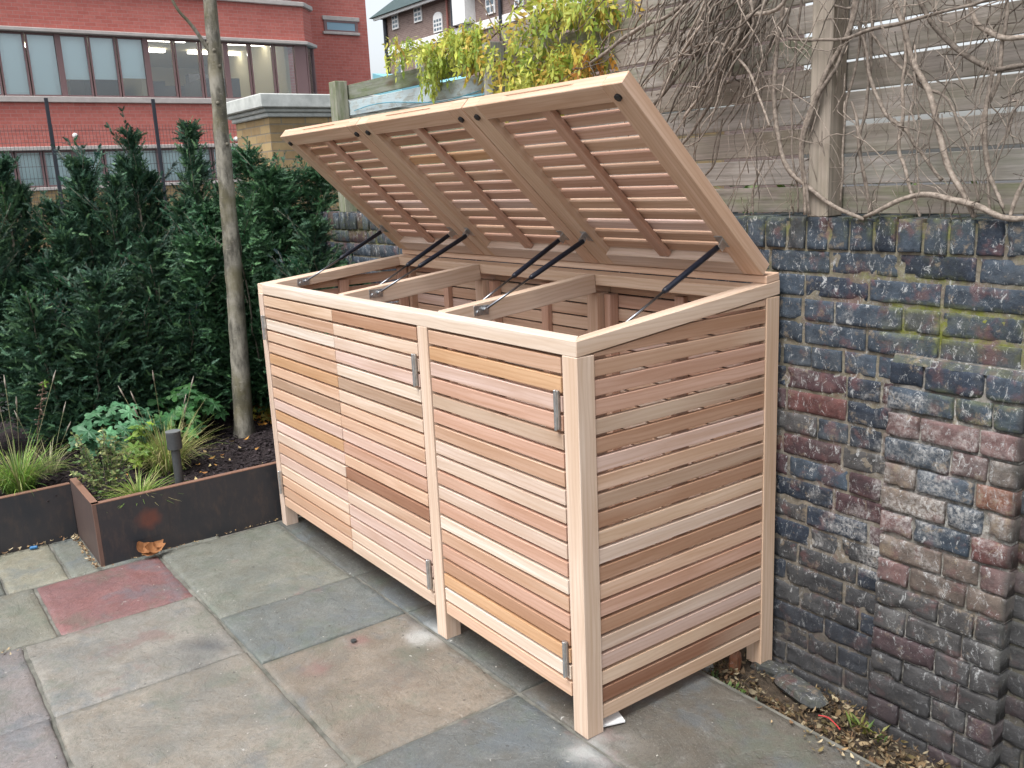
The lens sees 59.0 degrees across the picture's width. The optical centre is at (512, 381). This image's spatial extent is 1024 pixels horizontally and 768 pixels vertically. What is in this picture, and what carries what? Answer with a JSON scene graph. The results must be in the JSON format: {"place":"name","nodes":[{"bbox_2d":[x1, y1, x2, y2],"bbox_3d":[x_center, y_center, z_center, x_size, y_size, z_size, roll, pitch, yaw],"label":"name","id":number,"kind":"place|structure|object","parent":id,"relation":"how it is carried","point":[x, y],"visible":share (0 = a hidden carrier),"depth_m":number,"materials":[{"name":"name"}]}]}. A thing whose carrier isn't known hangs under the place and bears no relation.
{"place":"outdoors","nodes":[
{"label":"outdoors","id":0,"kind":"place"},
{"bbox_2d":[0,399,275,501],"bbox_3d":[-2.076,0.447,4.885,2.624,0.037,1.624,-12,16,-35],"label":"bark mulch","id":1,"kind":"object","parent":0,"point":[206,461],"visible":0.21,"depth_m":4.97,"materials":[{"name":"brown plant"}]},
{"bbox_2d":[0,195,19,430],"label":"yew shrub","id":2,"kind":"object","parent":1,"relation":"on","point":[7,238],"visible":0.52,"depth_m":4.97,"materials":[{"name":"green plant"}]},
{"bbox_2d":[0,370,78,494],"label":"grass tuft","id":3,"kind":"object","parent":1,"relation":"on","point":[17,477],"visible":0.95,"depth_m":4.49,"materials":[{"name":"green plant"}]},
{"bbox_2d":[34,380,49,477],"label":"seed stalk","id":4,"kind":"object","parent":1,"relation":"on","point":[45,383],"visible":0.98,"depth_m":4.68,"materials":[{"name":"brown plant"}]},
{"bbox_2d":[14,402,79,476],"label":"grass tuft","id":5,"kind":"object","parent":1,"relation":"on","point":[56,470],"visible":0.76,"depth_m":4.79,"materials":[{"name":"green plant"}]},
{"bbox_2d":[0,150,95,442],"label":"yew shrub","id":6,"kind":"object","parent":1,"relation":"on","point":[8,199],"visible":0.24,"depth_m":5.14,"materials":[{"name":"green plant"}]},
{"bbox_2d":[0,247,154,448],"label":"yew shrub","id":7,"kind":"object","parent":1,"relation":"on","point":[50,342],"visible":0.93,"depth_m":4.97,"materials":[{"name":"green plant"}]},
{"bbox_2d":[6,143,151,428],"bbox_3d":[-2.509,-0.541,5.505,0.743,1.766,0.917,5,15,29],"label":"yew shrub","id":8,"kind":"object","parent":1,"relation":"on","point":[65,240],"visible":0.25,"depth_m":5.28,"materials":[{"name":"green plant"}]},
{"bbox_2d":[70,427,134,497],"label":"shrub","id":9,"kind":"object","parent":1,"relation":"on","point":[113,472],"visible":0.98,"depth_m":4.37,"materials":[{"name":"green plant"}]},
{"bbox_2d":[67,401,168,461],"bbox_3d":[-2.139,0.293,4.945,0.542,0.356,0.546,-12,16,-35],"label":"perennial","id":10,"kind":"object","parent":1,"relation":"on","point":[90,434],"visible":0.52,"depth_m":4.84,"materials":[{"name":"green plant"}]},
{"bbox_2d":[56,106,208,307],"bbox_3d":[-2.314,-0.710,5.752,0.953,1.969,0.752,-12,16,-35],"label":"yew shrub","id":11,"kind":"object","parent":1,"relation":"on","point":[131,142],"visible":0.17,"depth_m":5.49,"materials":[{"name":"green plant"}]},
{"bbox_2d":[90,467,190,507],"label":"grass tuft","id":12,"kind":"object","parent":1,"relation":"on","point":[135,488],"visible":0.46,"depth_m":4.34,"materials":[{"name":"green plant"}]},
{"bbox_2d":[122,421,163,471],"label":"perennial","id":13,"kind":"object","parent":1,"relation":"on","point":[141,446],"visible":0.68,"depth_m":4.69,"materials":[{"name":"green plant"}]},
{"bbox_2d":[81,220,231,425],"bbox_3d":[-2.110,-0.303,5.429,0.964,1.300,0.803,-12,16,-35],"label":"yew shrub","id":14,"kind":"object","parent":1,"relation":"on","point":[154,342],"visible":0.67,"depth_m":5.30,"materials":[{"name":"green plant"}]},
{"bbox_2d":[113,370,220,481],"bbox_3d":[-1.829,0.190,4.694,0.681,0.599,0.680,-12,16,-35],"label":"grass tuft","id":15,"kind":"object","parent":1,"relation":"on","point":[163,462],"visible":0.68,"depth_m":4.68,"materials":[{"name":"green plant"}]},
{"bbox_2d":[98,116,249,405],"bbox_3d":[-2.011,-0.707,5.800,0.929,1.915,0.781,-12,16,-35],"label":"yew shrub","id":16,"kind":"object","parent":1,"relation":"on","point":[196,171],"visible":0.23,"depth_m":5.64,"materials":[{"name":"green plant"}]},
{"bbox_2d":[165,429,183,483],"bbox_3d":[-1.597,0.408,4.316,0.070,0.358,0.070,-12,16,-35],"label":"path light","id":17,"kind":"object","parent":1,"relation":"on","point":[174,441],"visible":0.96,"depth_m":4.28,"materials":[{"name":"grey paint"}]},
{"bbox_2d":[147,382,229,443],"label":"perennial","id":18,"kind":"object","parent":1,"relation":"on","point":[213,407],"visible":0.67,"depth_m":5.20,"materials":[{"name":"green plant"}]},
{"bbox_2d":[171,0,254,438],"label":"young tree","id":19,"kind":"object","parent":1,"relation":"on","point":[244,426],"visible":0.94,"depth_m":5.13,"materials":[{"name":"brown plant"}]},
{"bbox_2d":[162,133,339,414],"bbox_3d":[-1.547,-0.627,5.611,1.207,1.802,1.109,-2,13,2],"label":"yew shrub","id":20,"kind":"object","parent":1,"relation":"on","point":[263,190],"visible":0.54,"depth_m":5.42,"materials":[{"name":"green plant"}]},
{"bbox_2d":[253,403,270,422],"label":"perennial","id":21,"kind":"object","parent":1,"relation":"on","point":[267,413],"visible":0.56,"depth_m":5.61,"materials":[{"name":"green plant"}]},
{"bbox_2d":[268,205,370,397],"bbox_3d":[-1.089,-0.350,5.311,0.771,1.353,0.760,-12,16,-35],"label":"yew shrub","id":22,"kind":"object","parent":1,"relation":"on","point":[316,230],"visible":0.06,"depth_m":5.13,"materials":[{"name":"green plant"}]},
{"bbox_2d":[0,0,370,251],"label":"red brick building","id":23,"kind":"structure","parent":0,"point":[87,63],"depth_m":20.29,"materials":[{"name":"brick"}]},
{"bbox_2d":[0,74,3,95],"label":"window","id":24,"kind":"structure","parent":23,"relation":"in","point":[1,88],"depth_m":18.62,"materials":[{"name":"red"}]},
{"bbox_2d":[0,151,16,178],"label":"window","id":25,"kind":"structure","parent":23,"relation":"in","point":[15,174],"depth_m":18.97,"materials":[{"name":"grey"}]},
{"bbox_2d":[0,31,32,95],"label":"window","id":26,"kind":"structure","parent":23,"relation":"in","point":[14,69],"depth_m":18.77,"materials":[{"name":"grey glass"}]},
{"bbox_2d":[14,151,46,187],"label":"window","id":27,"kind":"structure","parent":23,"relation":"in","point":[34,158],"depth_m":19.24,"materials":[{"name":"grey glass"}]},
{"bbox_2d":[24,32,62,95],"bbox_3d":[-9.856,-6.656,19.056,0.600,1.270,0.130,-12,16,-35],"label":"window","id":28,"kind":"structure","parent":23,"relation":"in","point":[40,49],"depth_m":19.09,"materials":[{"name":"grey glass"}]},
{"bbox_2d":[42,150,72,186],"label":"window","id":29,"kind":"structure","parent":23,"relation":"in","point":[45,157],"depth_m":19.50,"materials":[{"name":"grey glass"}]},
{"bbox_2d":[60,34,94,96],"bbox_3d":[-9.366,-6.756,19.402,0.568,1.270,0.130,-12,16,-35],"label":"window","id":30,"kind":"structure","parent":23,"relation":"in","point":[75,53],"depth_m":19.43,"materials":[{"name":"grey glass"}]},
{"bbox_2d":[77,150,104,183],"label":"window","id":31,"kind":"structure","parent":23,"relation":"in","point":[90,154],"depth_m":19.92,"materials":[{"name":"grey glass"}]},
{"bbox_2d":[87,35,121,96],"bbox_3d":[-8.896,-6.853,19.733,0.549,1.270,0.130,-12,16,-35],"label":"window","id":32,"kind":"structure","parent":23,"relation":"in","point":[102,49],"depth_m":19.74,"materials":[{"name":"grey glass"}]},
{"bbox_2d":[102,149,129,182],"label":"window","id":33,"kind":"structure","parent":23,"relation":"in","point":[106,160],"depth_m":20.12,"materials":[{"name":"grey glass"}]},
{"bbox_2d":[115,37,148,96],"bbox_3d":[-8.416,-6.951,20.072,0.596,1.270,0.130,-12,16,-35],"label":"window","id":34,"kind":"structure","parent":23,"relation":"in","point":[128,49],"depth_m":20.05,"materials":[{"name":"grey"}]},
{"bbox_2d":[136,149,157,175],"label":"window","id":35,"kind":"structure","parent":23,"relation":"in","point":[149,156],"depth_m":20.63,"materials":[{"name":"grey glass"}]},
{"bbox_2d":[147,38,178,97],"bbox_3d":[-7.903,-7.050,20.403,0.591,1.270,0.080,-12,16,-35],"label":"window","id":36,"kind":"structure","parent":23,"relation":"in","point":[152,39],"depth_m":20.50,"materials":[{"name":"red"}]},
{"bbox_2d":[161,148,185,181],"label":"window","id":37,"kind":"structure","parent":23,"relation":"in","point":[171,152],"depth_m":20.92,"materials":[{"name":"grey glass"}]},
{"bbox_2d":[172,39,204,97],"bbox_3d":[-7.417,-7.149,20.746,0.568,1.270,0.080,-12,16,-35],"label":"window","id":38,"kind":"structure","parent":23,"relation":"in","point":[174,40],"depth_m":20.70,"materials":[{"name":"red"}]},
{"bbox_2d":[195,148,213,179],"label":"window","id":39,"kind":"structure","parent":23,"relation":"in","point":[208,150],"depth_m":21.34,"materials":[{"name":"grey glass"}]},
{"bbox_2d":[199,41,227,97],"bbox_3d":[-6.940,-7.247,21.082,0.567,1.270,0.080,-12,16,-35],"label":"window","id":40,"kind":"structure","parent":23,"relation":"in","point":[200,46],"depth_m":20.92,"materials":[{"name":"red"}]},
{"bbox_2d":[211,148,235,179],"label":"window","id":41,"kind":"structure","parent":23,"relation":"in","point":[213,151],"depth_m":21.40,"materials":[{"name":"grey glass"}]},
{"bbox_2d":[227,42,252,98],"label":"window","id":42,"kind":"structure","parent":23,"relation":"in","point":[237,43],"depth_m":21.48,"materials":[{"name":"red"}]},
{"bbox_2d":[248,43,276,94],"bbox_3d":[-5.993,-7.442,21.750,0.576,1.270,0.080,-12,16,-35],"label":"window","id":43,"kind":"structure","parent":23,"relation":"in","point":[249,44],"depth_m":21.67,"materials":[{"name":"red"}]},
{"bbox_2d":[273,44,293,92],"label":"window","id":44,"kind":"structure","parent":23,"relation":"in","point":[274,53],"depth_m":21.90,"materials":[{"name":"red"}]},
{"bbox_2d":[305,46,316,93],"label":"window","id":45,"kind":"structure","parent":23,"relation":"in","point":[310,61],"depth_m":22.69,"materials":[{"name":"red"}]},
{"bbox_2d":[323,20,357,32],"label":"window","id":46,"kind":"structure","parent":23,"relation":"in","point":[329,25],"depth_m":24.68,"materials":[{"name":"grey"}]},
{"bbox_2d":[372,73,483,96],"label":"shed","id":47,"kind":"structure","parent":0,"point":[375,75],"depth_m":22.94,"materials":[{"name":"grey"}]},
{"bbox_2d":[0,515,881,767],"bbox_3d":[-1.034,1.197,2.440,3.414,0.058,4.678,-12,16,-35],"label":"paving","id":48,"kind":"structure","parent":0,"point":[375,703],"depth_m":3.06,"materials":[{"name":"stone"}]},
{"bbox_2d":[0,482,77,554],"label":"planter","id":49,"kind":"object","parent":48,"relation":"on","point":[30,518],"visible":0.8,"depth_m":4.36,"materials":[{"name":"metal"}]},
{"bbox_2d":[1,419,276,654],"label":"leaf litter","id":50,"kind":"object","parent":48,"relation":"on","point":[86,550],"visible":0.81,"depth_m":4.37,"materials":[{"name":"brown plant"}]},
{"bbox_2d":[136,539,165,555],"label":"dead leaf","id":51,"kind":"object","parent":48,"relation":"on","point":[149,548],"visible":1,"depth_m":4.16,"materials":[{"name":"orange plant"}]},
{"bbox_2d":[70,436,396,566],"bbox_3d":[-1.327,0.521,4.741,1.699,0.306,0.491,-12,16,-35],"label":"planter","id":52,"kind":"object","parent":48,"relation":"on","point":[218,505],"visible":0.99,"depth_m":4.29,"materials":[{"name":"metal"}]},
{"bbox_2d":[22,573,657,757],"bbox_3d":[-0.706,1.027,3.001,1.457,0.005,2.766,-12,16,-35],"label":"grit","id":53,"kind":"object","parent":48,"relation":"on","point":[288,647],"visible":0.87,"depth_m":3.23,"materials":[{"name":"grey stone"}]},
{"bbox_2d":[257,71,779,738],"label":"bin store","id":54,"kind":"structure","parent":48,"relation":"on","point":[497,495],"depth_m":2.98,"materials":[{"name":"brown wood"}]},
{"bbox_2d":[261,296,354,549],"bbox_3d":[-0.920,0.163,4.062,0.060,1.044,0.748,-12,16,-35],"label":"door","id":55,"kind":"structure","parent":54,"relation":"in","point":[311,446],"depth_m":4.02,"materials":[{"name":"brown wood"}]},
{"bbox_2d":[332,310,435,604],"bbox_3d":[-0.498,0.272,3.496,0.060,1.044,0.670,-12,16,-35],"label":"door","id":56,"kind":"structure","parent":54,"relation":"in","point":[387,483],"depth_m":3.46,"materials":[{"name":"brown wood"}]},
{"bbox_2d":[428,330,572,695],"bbox_3d":[-0.045,0.389,2.887,0.060,1.044,0.704,-12,16,-35],"label":"door","id":57,"kind":"structure","parent":54,"relation":"in","point":[506,563],"depth_m":2.84,"materials":[{"name":"brown wood"}]},
{"bbox_2d":[603,711,624,726],"bbox_3d":[0.287,1.032,2.759,0.100,0.007,0.055,-6,13,-16],"label":"packer","id":58,"kind":"object","parent":48,"relation":"on","point":[615,718],"visible":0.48,"depth_m":2.75,"materials":[{"name":"white paint"}]},
{"bbox_2d":[226,93,733,209],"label":"stock brick wall","id":59,"kind":"structure","parent":0,"point":[267,120],"depth_m":8.02,"materials":[{"name":"brick"}]},
{"bbox_2d":[0,180,1022,534],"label":"ground","id":60,"kind":"structure","parent":0,"point":[844,186],"depth_m":64.28,"materials":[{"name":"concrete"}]},
{"bbox_2d":[0,98,238,247],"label":"fence","id":61,"kind":"object","parent":60,"relation":"on","point":[53,142],"visible":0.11,"depth_m":15.09,"materials":[{"name":"grey"}]},
{"bbox_2d":[301,210,1023,767],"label":"brick wall","id":62,"kind":"structure","parent":60,"relation":"on","point":[899,558],"depth_m":2.65,"materials":[{"name":"grey brick"}]},
{"bbox_2d":[329,0,1023,216],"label":"wooden fence","id":63,"kind":"object","parent":62,"relation":"on","point":[342,93],"visible":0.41,"depth_m":2.72,"materials":[{"name":"brown wood"}]},
{"bbox_2d":[354,90,480,110],"bbox_3d":[-0.493,-1.435,4.633,0.012,0.049,1.400,-12,16,-35],"label":"cord","id":64,"kind":"object","parent":63,"relation":"attached to","point":[420,102],"visible":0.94,"depth_m":4.61,"materials":[{"name":"teal plastic"}]},
{"bbox_2d":[382,0,660,122],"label":"leafy creeper","id":65,"kind":"object","parent":63,"relation":"attached to","point":[462,45],"visible":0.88,"depth_m":3.71,"materials":[{"name":"green plant"}]},
{"bbox_2d":[532,0,1023,221],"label":"climbing vine","id":66,"kind":"object","parent":63,"relation":"attached to","point":[731,51],"visible":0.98,"depth_m":2.67,"materials":[{"name":"brown plant"}]},
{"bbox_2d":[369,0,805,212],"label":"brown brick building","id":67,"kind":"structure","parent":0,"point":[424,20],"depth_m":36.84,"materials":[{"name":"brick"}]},
{"bbox_2d":[391,14,398,29],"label":"window","id":68,"kind":"structure","parent":67,"relation":"in","point":[395,18],"depth_m":40.51,"materials":[{"name":"white paint"}]},
{"bbox_2d":[395,60,402,72],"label":"window","id":69,"kind":"structure","parent":67,"relation":"in","point":[399,68],"depth_m":40.88,"materials":[{"name":"white paint"}]},
{"bbox_2d":[413,6,422,22],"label":"window","id":70,"kind":"structure","parent":67,"relation":"in","point":[417,11],"depth_m":38.93,"materials":[{"name":"white paint"}]},
{"bbox_2d":[433,12,442,32],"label":"window","id":71,"kind":"structure","parent":67,"relation":"in","point":[437,18],"depth_m":37.81,"materials":[{"name":"white paint"}]},
{"bbox_2d":[485,0,495,14],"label":"window","id":72,"kind":"structure","parent":67,"relation":"in","point":[488,7],"depth_m":34.78,"materials":[{"name":"white paint"}]},
{"bbox_2d":[514,0,523,7],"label":"window","id":73,"kind":"structure","parent":67,"relation":"in","point":[517,1],"depth_m":33.42,"materials":[{"name":"white paint"}]},
{"bbox_2d":[365,0,1023,157],"label":"sky","id":74,"kind":"structure","parent":0,"point":[374,28],"materials":[{"name":"white"}]},
{"bbox_2d":[701,664,713,673],"bbox_3d":[0.678,1.000,3.146,0.048,0.039,0.040,-2,13,1],"label":"stone piece","id":75,"kind":"object","parent":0,"point":[707,669],"visible":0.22,"depth_m":3.13,"materials":[{"name":"stone"}]},
{"bbox_2d":[611,595,944,767],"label":"soil strip","id":76,"kind":"object","parent":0,"point":[765,682],"visible":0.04,"depth_m":2.93,"materials":[{"name":"brown soil"}]},
{"bbox_2d":[703,669,757,700],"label":"weed","id":77,"kind":"object","parent":76,"relation":"on","point":[730,683],"visible":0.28,"depth_m":3.04,"materials":[{"name":"green plant"}]},
{"bbox_2d":[729,651,741,674],"bbox_3d":[0.772,0.980,3.144,0.036,0.094,0.060,6,16,35],"label":"brick piece","id":78,"kind":"object","parent":76,"relation":"on","point":[735,659],"visible":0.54,"depth_m":3.12,"materials":[{"name":"brown brick"}]},
{"bbox_2d":[750,660,790,676],"bbox_3d":[0.900,0.999,3.148,0.139,0.045,0.060,7,16,37],"label":"stone piece","id":79,"kind":"object","parent":76,"relation":"on","point":[771,668],"visible":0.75,"depth_m":3.13,"materials":[{"name":"stone"}]},
{"bbox_2d":[773,671,828,709],"bbox_3d":[0.956,1.031,3.020,0.092,0.045,0.223,-8,14,-23],"label":"stone piece","id":80,"kind":"object","parent":76,"relation":"on","point":[796,688],"visible":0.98,"depth_m":2.99,"materials":[{"name":"stone"}]},
{"bbox_2d":[701,649,961,767],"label":"leaf litter","id":81,"kind":"object","parent":76,"relation":"on","point":[919,762],"visible":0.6,"depth_m":2.83,"materials":[{"name":"brown plant"}]},
{"bbox_2d":[818,715,840,729],"bbox_3d":[0.992,1.061,2.826,0.012,0.015,0.084,-10,15,-30],"label":"litter scrap","id":82,"kind":"object","parent":81,"relation":"on","point":[830,719],"visible":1,"depth_m":2.83,"materials":[{"name":"red plastic"}]},
{"bbox_2d":[845,710,890,741],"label":"weed","id":83,"kind":"object","parent":76,"relation":"on","point":[866,722],"visible":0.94,"depth_m":2.80,"materials":[{"name":"green plant"}]}
]}

